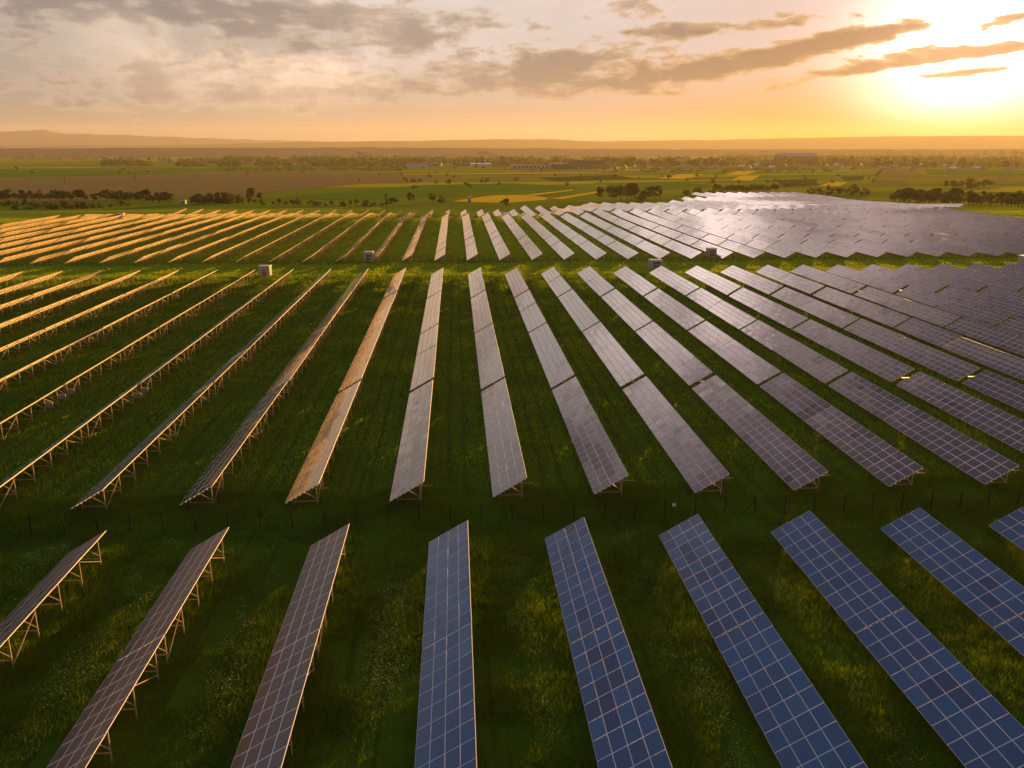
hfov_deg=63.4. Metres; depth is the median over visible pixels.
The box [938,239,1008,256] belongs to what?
solar table
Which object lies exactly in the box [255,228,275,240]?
solar table
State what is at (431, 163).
shed
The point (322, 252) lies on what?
solar table
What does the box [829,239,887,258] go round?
solar table
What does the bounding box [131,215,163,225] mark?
solar table
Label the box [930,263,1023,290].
solar table
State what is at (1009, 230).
solar table
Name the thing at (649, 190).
tree
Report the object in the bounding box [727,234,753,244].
solar table
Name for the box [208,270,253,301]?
solar table
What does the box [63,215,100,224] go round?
solar table
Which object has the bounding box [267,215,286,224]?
solar table
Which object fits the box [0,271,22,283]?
solar table
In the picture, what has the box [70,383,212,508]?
solar table
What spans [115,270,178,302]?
solar table
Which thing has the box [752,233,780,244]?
solar table
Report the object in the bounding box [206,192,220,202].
bush
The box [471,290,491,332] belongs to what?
solar table
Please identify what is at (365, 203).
bush
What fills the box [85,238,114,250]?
solar table
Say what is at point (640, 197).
bush
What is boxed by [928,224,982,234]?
solar table
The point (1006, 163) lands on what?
tree
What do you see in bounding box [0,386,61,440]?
solar table
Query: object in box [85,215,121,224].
solar table
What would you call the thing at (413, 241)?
solar table
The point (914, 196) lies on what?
tree
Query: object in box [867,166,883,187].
path
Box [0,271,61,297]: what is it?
solar table
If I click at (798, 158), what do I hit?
tree
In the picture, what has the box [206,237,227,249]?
solar table
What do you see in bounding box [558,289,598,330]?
solar table
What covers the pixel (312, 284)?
solar table
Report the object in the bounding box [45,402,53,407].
inverter box
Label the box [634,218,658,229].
solar table
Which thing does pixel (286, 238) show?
solar table
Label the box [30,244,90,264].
solar table
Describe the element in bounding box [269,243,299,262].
solar table
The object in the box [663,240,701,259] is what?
solar table
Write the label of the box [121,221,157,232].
solar table
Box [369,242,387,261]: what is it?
solar table
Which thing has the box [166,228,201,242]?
solar table
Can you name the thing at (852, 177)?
green field
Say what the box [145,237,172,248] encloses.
solar table
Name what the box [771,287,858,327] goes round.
solar table
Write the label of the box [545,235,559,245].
solar table
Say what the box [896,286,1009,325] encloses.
solar table
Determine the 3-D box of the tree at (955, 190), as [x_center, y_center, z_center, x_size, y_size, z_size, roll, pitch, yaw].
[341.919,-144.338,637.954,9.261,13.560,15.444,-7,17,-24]
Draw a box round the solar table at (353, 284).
[339,268,368,299]
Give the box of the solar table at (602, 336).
[583,322,643,387]
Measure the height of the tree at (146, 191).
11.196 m
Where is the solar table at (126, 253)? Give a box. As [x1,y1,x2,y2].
[100,244,150,263]
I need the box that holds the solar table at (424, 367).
[410,324,437,390]
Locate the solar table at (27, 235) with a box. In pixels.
[0,229,50,243]
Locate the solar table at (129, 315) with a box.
[90,295,168,339]
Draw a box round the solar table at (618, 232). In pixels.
[605,226,629,238]
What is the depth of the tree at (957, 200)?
628.26 m
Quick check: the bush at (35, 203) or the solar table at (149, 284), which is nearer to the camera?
the solar table at (149, 284)
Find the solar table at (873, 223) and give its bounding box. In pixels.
[844,217,885,226]
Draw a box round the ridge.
[0,147,1023,155]
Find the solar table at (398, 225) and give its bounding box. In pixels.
[392,220,403,230]
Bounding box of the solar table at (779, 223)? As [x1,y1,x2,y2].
[761,218,795,227]
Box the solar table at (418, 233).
[412,227,422,239]
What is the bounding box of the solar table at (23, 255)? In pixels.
[0,244,60,264]
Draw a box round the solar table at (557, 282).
[541,267,571,296]
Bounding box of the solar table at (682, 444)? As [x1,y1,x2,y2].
[623,376,728,494]
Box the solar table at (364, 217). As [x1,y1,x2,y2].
[355,214,367,223]
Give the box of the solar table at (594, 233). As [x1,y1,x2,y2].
[582,226,604,238]
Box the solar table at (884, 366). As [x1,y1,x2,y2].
[792,319,913,383]
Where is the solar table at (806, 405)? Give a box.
[760,373,922,486]
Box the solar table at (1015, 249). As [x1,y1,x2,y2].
[964,238,1023,254]
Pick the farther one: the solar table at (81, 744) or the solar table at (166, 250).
the solar table at (166, 250)
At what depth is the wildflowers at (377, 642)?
62.83 m
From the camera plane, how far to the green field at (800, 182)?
1072.93 m
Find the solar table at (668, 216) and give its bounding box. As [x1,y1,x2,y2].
[657,212,681,221]
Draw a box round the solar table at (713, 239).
[701,234,726,244]
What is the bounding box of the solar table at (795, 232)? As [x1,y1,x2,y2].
[769,225,808,236]
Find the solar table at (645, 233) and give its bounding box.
[629,226,655,238]
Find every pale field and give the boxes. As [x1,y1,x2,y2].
[93,169,159,170]
[453,175,541,179]
[871,179,909,181]
[874,169,921,175]
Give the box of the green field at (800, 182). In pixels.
[776,179,818,186]
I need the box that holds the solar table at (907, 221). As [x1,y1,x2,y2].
[884,217,930,225]
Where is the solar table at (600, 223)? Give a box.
[591,218,612,229]
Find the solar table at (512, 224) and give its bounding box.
[506,219,518,229]
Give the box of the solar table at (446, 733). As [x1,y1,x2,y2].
[415,520,476,767]
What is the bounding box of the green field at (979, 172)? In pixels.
[923,169,1023,174]
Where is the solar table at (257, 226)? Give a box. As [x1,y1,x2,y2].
[248,220,271,231]
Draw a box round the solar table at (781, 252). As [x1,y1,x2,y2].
[746,239,794,257]
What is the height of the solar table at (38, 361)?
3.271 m
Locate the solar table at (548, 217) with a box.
[541,213,554,222]
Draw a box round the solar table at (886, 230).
[860,224,909,235]
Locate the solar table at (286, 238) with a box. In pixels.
[279,227,301,241]
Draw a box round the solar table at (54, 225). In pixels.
[21,221,67,233]
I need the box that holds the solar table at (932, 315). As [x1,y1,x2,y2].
[854,287,960,327]
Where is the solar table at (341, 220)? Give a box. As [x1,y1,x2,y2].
[335,214,347,223]
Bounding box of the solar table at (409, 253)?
[402,242,416,261]
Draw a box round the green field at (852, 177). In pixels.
[840,176,864,179]
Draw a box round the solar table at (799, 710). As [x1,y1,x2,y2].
[659,514,867,767]
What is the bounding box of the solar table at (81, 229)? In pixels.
[71,221,112,232]
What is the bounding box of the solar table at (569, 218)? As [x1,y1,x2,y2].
[560,213,576,222]
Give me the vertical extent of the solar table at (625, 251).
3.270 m
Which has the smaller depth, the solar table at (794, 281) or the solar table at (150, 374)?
the solar table at (150, 374)
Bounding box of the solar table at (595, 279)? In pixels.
[577,266,613,295]
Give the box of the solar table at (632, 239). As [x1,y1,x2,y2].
[623,234,643,244]
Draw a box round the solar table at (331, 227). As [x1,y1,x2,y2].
[326,220,337,230]
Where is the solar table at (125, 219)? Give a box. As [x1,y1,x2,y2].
[108,215,142,224]
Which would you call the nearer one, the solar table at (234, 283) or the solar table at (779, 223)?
the solar table at (234, 283)
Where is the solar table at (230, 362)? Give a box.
[192,326,271,396]
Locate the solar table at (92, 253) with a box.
[64,244,120,264]
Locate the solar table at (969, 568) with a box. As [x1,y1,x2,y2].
[881,508,1023,655]
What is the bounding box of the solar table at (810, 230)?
[792,225,834,236]
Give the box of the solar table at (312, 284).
[295,269,330,300]
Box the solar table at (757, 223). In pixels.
[739,218,773,227]
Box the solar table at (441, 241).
[437,235,446,246]
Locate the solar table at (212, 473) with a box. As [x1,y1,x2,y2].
[179,382,286,505]
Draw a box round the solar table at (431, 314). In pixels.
[420,291,440,333]
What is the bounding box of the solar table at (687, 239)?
[676,234,698,244]
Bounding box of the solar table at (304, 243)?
[294,237,309,247]
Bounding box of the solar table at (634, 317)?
[601,289,652,330]
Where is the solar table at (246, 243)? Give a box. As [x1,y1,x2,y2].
[235,237,254,248]
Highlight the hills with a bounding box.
[0,136,1023,149]
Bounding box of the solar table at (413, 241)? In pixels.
[408,236,419,246]
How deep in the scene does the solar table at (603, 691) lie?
55.06 m
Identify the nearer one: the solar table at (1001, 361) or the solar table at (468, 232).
the solar table at (1001, 361)
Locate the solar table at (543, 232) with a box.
[535,226,552,239]
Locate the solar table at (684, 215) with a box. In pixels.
[676,212,701,221]
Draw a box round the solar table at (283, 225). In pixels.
[271,220,293,232]
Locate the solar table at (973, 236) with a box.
[956,232,993,240]
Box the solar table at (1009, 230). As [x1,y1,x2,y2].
[973,224,1023,233]
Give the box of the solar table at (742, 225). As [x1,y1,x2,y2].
[718,218,750,228]
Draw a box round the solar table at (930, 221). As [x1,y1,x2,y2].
[905,217,952,225]
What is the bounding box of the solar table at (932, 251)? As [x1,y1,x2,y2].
[884,238,948,257]
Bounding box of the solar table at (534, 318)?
[515,290,545,331]
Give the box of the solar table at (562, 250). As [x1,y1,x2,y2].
[551,241,573,259]
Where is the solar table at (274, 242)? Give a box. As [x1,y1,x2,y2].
[264,237,282,247]
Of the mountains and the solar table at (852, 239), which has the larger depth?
the mountains
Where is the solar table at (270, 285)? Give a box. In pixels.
[250,269,292,301]
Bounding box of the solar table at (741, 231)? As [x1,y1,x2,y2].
[722,225,758,237]
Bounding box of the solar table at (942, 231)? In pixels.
[905,224,958,234]
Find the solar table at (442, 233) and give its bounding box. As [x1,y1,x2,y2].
[438,226,447,239]
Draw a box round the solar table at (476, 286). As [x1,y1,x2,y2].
[468,268,484,296]
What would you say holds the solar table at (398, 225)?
on the ground at (370, 476)
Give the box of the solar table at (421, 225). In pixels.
[416,220,425,230]
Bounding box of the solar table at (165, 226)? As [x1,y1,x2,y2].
[149,221,180,231]
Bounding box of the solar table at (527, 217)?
[522,213,533,222]
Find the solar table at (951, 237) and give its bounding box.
[932,233,967,241]
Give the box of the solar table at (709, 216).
[695,212,723,221]
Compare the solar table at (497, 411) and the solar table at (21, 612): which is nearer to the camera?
the solar table at (21, 612)
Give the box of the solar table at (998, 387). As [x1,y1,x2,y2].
[962,370,1023,411]
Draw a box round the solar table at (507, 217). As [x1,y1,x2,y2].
[502,213,512,222]
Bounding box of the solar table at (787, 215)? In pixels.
[773,211,805,219]
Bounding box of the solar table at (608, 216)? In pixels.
[599,212,618,221]
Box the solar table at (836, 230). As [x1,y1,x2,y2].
[815,224,860,236]
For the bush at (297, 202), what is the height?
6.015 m
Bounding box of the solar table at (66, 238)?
[53,228,101,243]
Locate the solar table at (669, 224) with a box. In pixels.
[655,218,681,229]
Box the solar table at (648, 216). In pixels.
[638,212,660,221]
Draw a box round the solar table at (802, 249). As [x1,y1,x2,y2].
[773,239,826,258]
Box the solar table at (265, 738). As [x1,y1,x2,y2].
[231,524,348,767]
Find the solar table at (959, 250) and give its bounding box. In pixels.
[910,239,978,257]
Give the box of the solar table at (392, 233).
[384,227,398,241]
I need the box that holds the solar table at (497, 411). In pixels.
[481,378,526,498]
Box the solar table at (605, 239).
[597,234,615,245]
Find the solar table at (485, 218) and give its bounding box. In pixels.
[482,213,490,222]
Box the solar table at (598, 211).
[593,208,604,215]
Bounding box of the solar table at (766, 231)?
[745,225,783,237]
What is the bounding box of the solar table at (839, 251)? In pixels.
[802,239,856,258]
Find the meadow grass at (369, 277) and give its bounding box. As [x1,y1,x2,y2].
[0,265,1023,498]
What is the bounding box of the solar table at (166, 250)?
[134,243,180,264]
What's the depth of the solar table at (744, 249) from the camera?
287.81 m
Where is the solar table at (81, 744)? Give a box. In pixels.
[47,527,228,767]
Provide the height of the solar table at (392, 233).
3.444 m
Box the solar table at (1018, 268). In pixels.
[1000,263,1023,273]
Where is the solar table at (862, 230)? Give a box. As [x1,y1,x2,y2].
[837,224,885,235]
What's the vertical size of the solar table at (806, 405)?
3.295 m
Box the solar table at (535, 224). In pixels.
[528,219,541,229]
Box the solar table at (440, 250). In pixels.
[434,242,445,260]
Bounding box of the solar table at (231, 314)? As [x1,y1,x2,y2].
[199,293,260,337]
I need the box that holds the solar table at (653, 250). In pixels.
[635,240,669,258]
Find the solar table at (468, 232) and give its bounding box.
[464,226,472,239]
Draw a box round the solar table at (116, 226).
[96,221,135,233]
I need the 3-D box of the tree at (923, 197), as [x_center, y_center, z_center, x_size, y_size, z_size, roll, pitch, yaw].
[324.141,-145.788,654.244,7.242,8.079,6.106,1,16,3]
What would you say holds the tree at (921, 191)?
on the ground at (370, 476)
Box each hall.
[459,163,490,165]
[774,153,817,161]
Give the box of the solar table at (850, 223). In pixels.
[824,217,863,226]
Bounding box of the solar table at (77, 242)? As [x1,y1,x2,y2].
[53,238,86,250]
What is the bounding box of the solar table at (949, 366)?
[844,318,979,382]
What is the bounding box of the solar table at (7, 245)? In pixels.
[0,238,30,248]
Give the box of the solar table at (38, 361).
[0,329,100,392]
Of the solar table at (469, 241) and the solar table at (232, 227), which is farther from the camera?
the solar table at (232, 227)
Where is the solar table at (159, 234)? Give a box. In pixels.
[138,228,176,242]
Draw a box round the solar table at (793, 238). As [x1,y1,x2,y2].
[779,233,807,243]
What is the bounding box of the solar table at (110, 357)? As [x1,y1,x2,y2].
[51,328,157,398]
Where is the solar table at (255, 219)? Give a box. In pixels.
[245,214,266,223]
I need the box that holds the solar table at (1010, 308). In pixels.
[936,285,1023,319]
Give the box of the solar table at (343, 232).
[332,228,349,241]
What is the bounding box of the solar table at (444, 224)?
[440,220,447,229]
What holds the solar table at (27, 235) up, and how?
on the ground at (370, 476)
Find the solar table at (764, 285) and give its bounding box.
[721,265,781,294]
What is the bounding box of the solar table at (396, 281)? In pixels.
[383,268,405,298]
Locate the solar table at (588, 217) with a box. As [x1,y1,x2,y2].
[580,212,597,221]
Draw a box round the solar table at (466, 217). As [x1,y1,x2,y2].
[462,213,469,222]
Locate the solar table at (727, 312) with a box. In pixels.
[687,288,756,328]
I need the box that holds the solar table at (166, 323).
[148,294,214,338]
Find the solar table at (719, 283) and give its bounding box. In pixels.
[685,266,740,294]
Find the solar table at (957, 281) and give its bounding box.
[896,264,986,290]
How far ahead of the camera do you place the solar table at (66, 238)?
332.50 m
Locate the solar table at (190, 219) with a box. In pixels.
[179,214,205,224]
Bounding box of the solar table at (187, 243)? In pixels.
[174,237,199,249]
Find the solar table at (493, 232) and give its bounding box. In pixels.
[488,226,499,239]
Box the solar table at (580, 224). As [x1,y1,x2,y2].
[570,219,589,229]
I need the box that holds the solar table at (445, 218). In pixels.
[441,213,448,222]
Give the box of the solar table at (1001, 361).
[895,318,1023,381]
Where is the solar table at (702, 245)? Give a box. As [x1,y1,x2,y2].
[691,240,732,258]
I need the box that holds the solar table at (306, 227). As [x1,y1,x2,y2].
[299,220,315,231]
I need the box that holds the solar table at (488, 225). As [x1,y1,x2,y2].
[484,219,494,230]
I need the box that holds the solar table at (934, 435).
[828,372,1018,485]
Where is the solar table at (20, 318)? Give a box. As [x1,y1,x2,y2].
[0,295,75,334]
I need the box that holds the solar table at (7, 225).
[0,221,21,228]
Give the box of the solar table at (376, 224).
[368,220,381,232]
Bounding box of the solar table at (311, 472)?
[285,381,359,504]
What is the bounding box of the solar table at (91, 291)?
[67,271,138,303]
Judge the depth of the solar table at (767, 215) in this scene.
428.77 m
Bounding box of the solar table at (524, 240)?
[518,235,531,245]
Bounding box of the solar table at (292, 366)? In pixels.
[266,326,326,394]
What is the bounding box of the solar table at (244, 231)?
[221,228,251,241]
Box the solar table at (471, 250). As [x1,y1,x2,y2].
[465,242,477,261]
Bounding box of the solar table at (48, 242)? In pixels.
[23,238,58,250]
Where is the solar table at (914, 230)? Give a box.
[884,224,934,234]
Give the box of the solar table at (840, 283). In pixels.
[791,265,864,294]
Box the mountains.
[0,130,323,145]
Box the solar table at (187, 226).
[173,221,203,232]
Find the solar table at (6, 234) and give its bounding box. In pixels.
[0,229,24,237]
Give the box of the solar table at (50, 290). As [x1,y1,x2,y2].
[20,271,100,303]
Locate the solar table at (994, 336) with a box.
[945,317,1023,355]
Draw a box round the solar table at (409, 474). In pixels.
[390,380,432,502]
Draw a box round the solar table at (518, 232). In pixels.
[511,226,525,239]
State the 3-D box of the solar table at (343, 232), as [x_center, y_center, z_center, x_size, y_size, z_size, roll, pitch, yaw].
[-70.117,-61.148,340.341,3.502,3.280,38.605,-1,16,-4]
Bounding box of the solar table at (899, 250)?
[856,239,917,257]
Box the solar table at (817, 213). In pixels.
[811,211,846,219]
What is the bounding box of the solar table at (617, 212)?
[612,209,623,215]
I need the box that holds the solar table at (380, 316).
[366,292,396,335]
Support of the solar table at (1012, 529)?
on the ground at (370, 476)
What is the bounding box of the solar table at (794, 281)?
[756,265,823,295]
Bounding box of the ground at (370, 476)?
[0,156,1023,767]
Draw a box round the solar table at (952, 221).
[926,217,974,225]
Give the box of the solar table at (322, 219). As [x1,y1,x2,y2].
[314,214,327,222]
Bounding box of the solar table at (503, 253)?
[494,241,509,260]
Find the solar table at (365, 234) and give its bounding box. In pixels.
[359,227,374,241]
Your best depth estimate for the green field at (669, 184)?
1007.95 m
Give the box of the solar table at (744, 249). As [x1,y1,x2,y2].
[718,240,763,258]
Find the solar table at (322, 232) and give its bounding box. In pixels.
[305,228,324,241]
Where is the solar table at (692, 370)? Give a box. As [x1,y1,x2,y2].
[636,321,711,387]
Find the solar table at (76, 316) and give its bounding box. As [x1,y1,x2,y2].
[31,294,123,340]
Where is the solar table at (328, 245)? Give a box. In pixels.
[324,237,337,247]
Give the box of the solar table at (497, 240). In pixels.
[491,235,502,245]
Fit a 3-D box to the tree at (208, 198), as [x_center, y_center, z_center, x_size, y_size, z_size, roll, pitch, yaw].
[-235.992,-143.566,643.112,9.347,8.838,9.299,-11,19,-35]
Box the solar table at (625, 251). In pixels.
[608,241,637,260]
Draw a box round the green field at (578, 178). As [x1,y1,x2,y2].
[538,175,632,180]
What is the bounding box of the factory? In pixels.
[510,160,610,168]
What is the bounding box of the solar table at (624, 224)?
[612,218,635,229]
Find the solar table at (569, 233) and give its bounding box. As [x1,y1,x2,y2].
[559,226,578,239]
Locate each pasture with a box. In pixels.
[0,168,227,175]
[289,183,582,199]
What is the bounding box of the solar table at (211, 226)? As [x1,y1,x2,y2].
[197,220,225,232]
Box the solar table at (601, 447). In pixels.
[552,377,627,495]
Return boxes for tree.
[0,192,7,199]
[3,189,12,198]
[18,189,25,199]
[22,199,27,205]
[34,193,41,198]
[48,189,58,200]
[57,190,67,199]
[60,200,68,206]
[71,189,80,197]
[79,201,87,209]
[101,189,111,200]
[107,190,120,201]
[123,192,132,199]
[132,192,142,201]
[140,189,150,201]
[144,194,151,200]
[153,194,162,202]
[157,191,168,202]
[162,191,173,201]
[201,193,213,203]
[226,195,235,203]
[246,188,255,195]
[407,192,414,199]
[429,192,436,200]
[596,186,604,196]
[605,185,620,200]
[617,185,624,199]
[622,158,629,164]
[624,185,629,199]
[626,182,640,199]
[629,157,635,163]
[639,186,654,199]
[647,185,661,198]
[666,157,675,163]
[690,158,697,165]
[706,157,716,166]
[717,159,725,165]
[751,183,758,189]
[769,182,779,189]
[793,157,801,164]
[853,187,860,192]
[872,157,881,165]
[894,188,907,202]
[898,192,907,202]
[905,188,914,202]
[908,187,915,202]
[911,192,920,202]
[912,160,920,167]
[916,189,925,202]
[919,194,927,201]
[926,190,932,203]
[931,188,942,203]
[940,195,949,203]
[943,192,956,203]
[946,161,953,166]
[949,180,956,187]
[949,187,964,203]
[953,196,961,203]
[957,159,967,167]
[959,190,963,203]
[964,190,976,204]
[965,194,980,205]
[972,194,981,205]
[981,191,986,205]
[986,193,993,205]
[994,192,999,205]
[996,191,1008,205]
[1002,161,1009,168]
[1004,192,1020,206]
[1008,190,1023,206]
[1009,149,1019,155]
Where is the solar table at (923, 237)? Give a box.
[907,232,940,241]
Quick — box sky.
[0,0,1023,141]
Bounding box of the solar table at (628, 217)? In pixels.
[619,212,639,221]
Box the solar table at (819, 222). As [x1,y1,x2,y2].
[802,217,841,226]
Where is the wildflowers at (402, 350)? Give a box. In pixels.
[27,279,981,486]
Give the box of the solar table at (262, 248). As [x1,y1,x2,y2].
[236,244,269,263]
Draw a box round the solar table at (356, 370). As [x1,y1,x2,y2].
[338,325,382,392]
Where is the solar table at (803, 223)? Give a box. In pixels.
[782,218,818,227]
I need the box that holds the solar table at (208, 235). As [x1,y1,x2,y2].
[194,228,226,241]
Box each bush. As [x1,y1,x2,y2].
[10,204,19,209]
[29,200,39,206]
[41,201,48,207]
[49,201,58,208]
[118,200,127,205]
[194,193,210,203]
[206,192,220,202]
[216,196,225,203]
[222,193,231,202]
[232,194,242,202]
[294,198,302,204]
[309,200,317,205]
[361,200,368,205]
[388,197,398,203]
[437,194,448,202]
[499,198,509,204]
[633,193,646,200]
[808,188,816,193]
[825,187,834,194]
[836,187,848,193]
[847,187,853,194]
[859,188,867,194]
[965,178,979,187]
[981,179,994,186]
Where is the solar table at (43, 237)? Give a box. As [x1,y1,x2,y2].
[25,229,75,242]
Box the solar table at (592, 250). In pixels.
[579,241,606,259]
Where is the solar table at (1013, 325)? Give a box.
[996,317,1023,335]
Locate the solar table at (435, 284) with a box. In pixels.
[427,268,442,297]
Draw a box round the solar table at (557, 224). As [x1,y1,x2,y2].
[549,219,565,229]
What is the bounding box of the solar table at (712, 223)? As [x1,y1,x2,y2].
[697,218,727,228]
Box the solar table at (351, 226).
[346,220,359,232]
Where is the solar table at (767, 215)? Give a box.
[753,211,785,220]
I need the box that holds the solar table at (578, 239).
[571,234,587,245]
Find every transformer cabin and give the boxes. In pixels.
[258,265,271,276]
[363,251,373,260]
[648,259,662,268]
[705,247,717,256]
[1017,255,1023,264]
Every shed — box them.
[406,163,427,167]
[426,162,441,165]
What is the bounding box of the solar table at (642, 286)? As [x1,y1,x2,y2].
[614,266,656,295]
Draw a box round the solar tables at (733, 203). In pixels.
[17,192,1023,225]
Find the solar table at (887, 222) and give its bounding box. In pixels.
[864,217,907,226]
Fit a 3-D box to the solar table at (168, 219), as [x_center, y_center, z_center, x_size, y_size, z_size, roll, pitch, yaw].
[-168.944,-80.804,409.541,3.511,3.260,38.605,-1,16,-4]
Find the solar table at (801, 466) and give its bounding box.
[692,375,827,491]
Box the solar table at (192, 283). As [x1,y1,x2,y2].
[165,270,216,301]
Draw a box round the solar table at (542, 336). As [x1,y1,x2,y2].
[529,323,573,387]
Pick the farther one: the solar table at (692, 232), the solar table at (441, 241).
the solar table at (692, 232)
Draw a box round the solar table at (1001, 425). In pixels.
[897,372,1023,452]
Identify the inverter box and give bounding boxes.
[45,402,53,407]
[58,394,65,398]
[66,389,74,393]
[133,393,141,397]
[141,387,148,392]
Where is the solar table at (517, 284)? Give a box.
[505,268,527,296]
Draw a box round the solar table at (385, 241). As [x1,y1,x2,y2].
[380,236,391,247]
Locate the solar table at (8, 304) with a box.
[0,295,29,314]
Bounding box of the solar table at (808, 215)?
[793,211,826,219]
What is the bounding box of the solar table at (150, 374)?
[119,327,214,397]
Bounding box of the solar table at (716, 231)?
[698,225,733,238]
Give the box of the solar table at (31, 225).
[0,221,44,232]
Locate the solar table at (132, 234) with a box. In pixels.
[111,228,152,243]
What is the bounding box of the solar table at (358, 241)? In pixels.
[351,237,364,246]
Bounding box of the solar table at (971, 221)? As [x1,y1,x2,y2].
[946,217,996,225]
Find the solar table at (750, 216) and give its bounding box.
[735,212,764,220]
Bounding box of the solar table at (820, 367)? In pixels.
[741,320,847,383]
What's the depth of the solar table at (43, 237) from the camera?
332.32 m
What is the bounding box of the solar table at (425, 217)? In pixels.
[420,213,428,222]
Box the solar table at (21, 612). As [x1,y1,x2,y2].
[0,531,105,667]
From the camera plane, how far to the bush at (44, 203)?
588.65 m
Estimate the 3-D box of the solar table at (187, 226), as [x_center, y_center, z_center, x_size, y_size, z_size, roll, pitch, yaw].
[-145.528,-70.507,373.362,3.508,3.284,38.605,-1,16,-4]
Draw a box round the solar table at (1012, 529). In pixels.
[989,507,1023,549]
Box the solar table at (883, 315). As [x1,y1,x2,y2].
[813,287,909,328]
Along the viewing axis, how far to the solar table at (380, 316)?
173.74 m
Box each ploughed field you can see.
[0,172,460,201]
[992,179,1015,183]
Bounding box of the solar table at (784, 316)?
[729,288,807,328]
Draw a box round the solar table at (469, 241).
[465,235,474,246]
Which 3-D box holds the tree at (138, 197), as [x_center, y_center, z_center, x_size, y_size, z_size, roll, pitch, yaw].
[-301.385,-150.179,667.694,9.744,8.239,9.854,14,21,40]
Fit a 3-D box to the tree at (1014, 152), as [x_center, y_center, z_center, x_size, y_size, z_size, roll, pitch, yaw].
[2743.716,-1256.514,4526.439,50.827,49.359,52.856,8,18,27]
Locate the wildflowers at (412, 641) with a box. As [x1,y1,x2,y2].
[0,517,1023,767]
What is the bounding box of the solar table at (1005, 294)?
[978,285,1023,304]
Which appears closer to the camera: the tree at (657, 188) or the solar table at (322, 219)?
the solar table at (322, 219)
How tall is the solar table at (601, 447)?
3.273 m
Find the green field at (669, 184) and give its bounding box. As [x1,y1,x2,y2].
[607,182,711,187]
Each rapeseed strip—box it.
[528,190,572,195]
[551,191,596,198]
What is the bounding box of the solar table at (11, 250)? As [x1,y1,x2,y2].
[0,244,29,257]
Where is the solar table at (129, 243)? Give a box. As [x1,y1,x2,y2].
[115,237,143,250]
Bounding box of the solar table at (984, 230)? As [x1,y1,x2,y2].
[950,224,1007,234]
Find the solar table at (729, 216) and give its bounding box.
[715,211,744,220]
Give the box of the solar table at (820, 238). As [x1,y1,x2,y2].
[804,233,834,242]
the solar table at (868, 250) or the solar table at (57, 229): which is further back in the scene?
the solar table at (57, 229)
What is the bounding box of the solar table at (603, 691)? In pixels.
[545,517,671,767]
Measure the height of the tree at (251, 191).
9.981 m
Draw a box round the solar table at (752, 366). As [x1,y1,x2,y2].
[689,321,779,385]
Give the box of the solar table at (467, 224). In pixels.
[463,219,470,229]
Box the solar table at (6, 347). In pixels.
[0,330,41,359]
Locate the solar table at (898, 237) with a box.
[880,233,915,241]
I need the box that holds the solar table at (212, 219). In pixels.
[198,215,225,224]
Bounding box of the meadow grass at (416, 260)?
[0,211,1023,272]
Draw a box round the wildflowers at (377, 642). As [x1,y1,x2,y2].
[0,522,889,767]
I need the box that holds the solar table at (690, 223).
[676,218,704,228]
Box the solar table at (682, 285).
[650,266,698,295]
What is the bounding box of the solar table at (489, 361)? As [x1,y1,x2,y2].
[475,323,503,388]
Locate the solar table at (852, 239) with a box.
[831,233,861,242]
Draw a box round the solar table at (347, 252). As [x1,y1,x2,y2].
[335,243,357,262]
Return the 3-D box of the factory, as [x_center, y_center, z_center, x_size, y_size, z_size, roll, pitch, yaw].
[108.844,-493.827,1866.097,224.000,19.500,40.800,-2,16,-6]
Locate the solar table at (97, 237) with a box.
[81,228,127,243]
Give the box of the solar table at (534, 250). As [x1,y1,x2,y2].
[522,241,542,259]
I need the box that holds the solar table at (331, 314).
[311,292,351,335]
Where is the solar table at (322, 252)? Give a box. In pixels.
[302,243,328,262]
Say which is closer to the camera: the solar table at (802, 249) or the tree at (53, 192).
the solar table at (802, 249)
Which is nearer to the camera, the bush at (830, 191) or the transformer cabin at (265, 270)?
the transformer cabin at (265, 270)
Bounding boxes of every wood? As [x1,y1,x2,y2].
[3,155,461,159]
[100,157,1023,165]
[220,164,406,170]
[224,155,742,162]
[614,166,852,172]
[724,153,1023,164]
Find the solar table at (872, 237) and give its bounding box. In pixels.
[855,233,888,242]
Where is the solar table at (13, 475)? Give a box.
[0,385,136,506]
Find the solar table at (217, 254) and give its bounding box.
[201,243,240,263]
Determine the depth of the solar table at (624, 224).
384.49 m
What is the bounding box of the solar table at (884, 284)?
[825,265,905,292]
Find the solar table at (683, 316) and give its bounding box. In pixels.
[644,288,704,329]
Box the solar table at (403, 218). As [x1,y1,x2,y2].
[398,214,407,223]
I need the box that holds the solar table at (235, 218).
[222,214,245,224]
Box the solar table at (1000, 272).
[966,263,1023,282]
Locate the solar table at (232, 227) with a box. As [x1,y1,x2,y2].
[222,220,248,232]
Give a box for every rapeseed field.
[456,195,547,202]
[658,174,703,178]
[726,171,754,174]
[730,175,759,180]
[821,182,846,185]
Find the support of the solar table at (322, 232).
on the ground at (370, 476)
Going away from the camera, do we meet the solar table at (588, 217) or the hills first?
the solar table at (588, 217)
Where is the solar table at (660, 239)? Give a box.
[650,234,670,246]
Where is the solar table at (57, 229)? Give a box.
[46,221,89,232]
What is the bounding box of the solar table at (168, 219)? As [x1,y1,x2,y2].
[156,214,184,223]
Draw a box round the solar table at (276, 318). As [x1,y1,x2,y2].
[255,292,306,336]
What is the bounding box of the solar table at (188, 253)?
[167,243,211,263]
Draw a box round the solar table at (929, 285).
[861,264,946,292]
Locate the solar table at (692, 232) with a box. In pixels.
[676,225,708,238]
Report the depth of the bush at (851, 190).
787.88 m
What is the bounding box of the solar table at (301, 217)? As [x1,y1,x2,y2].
[289,214,306,224]
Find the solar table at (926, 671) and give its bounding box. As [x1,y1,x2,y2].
[771,511,1023,767]
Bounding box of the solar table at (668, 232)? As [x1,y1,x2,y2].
[653,225,682,238]

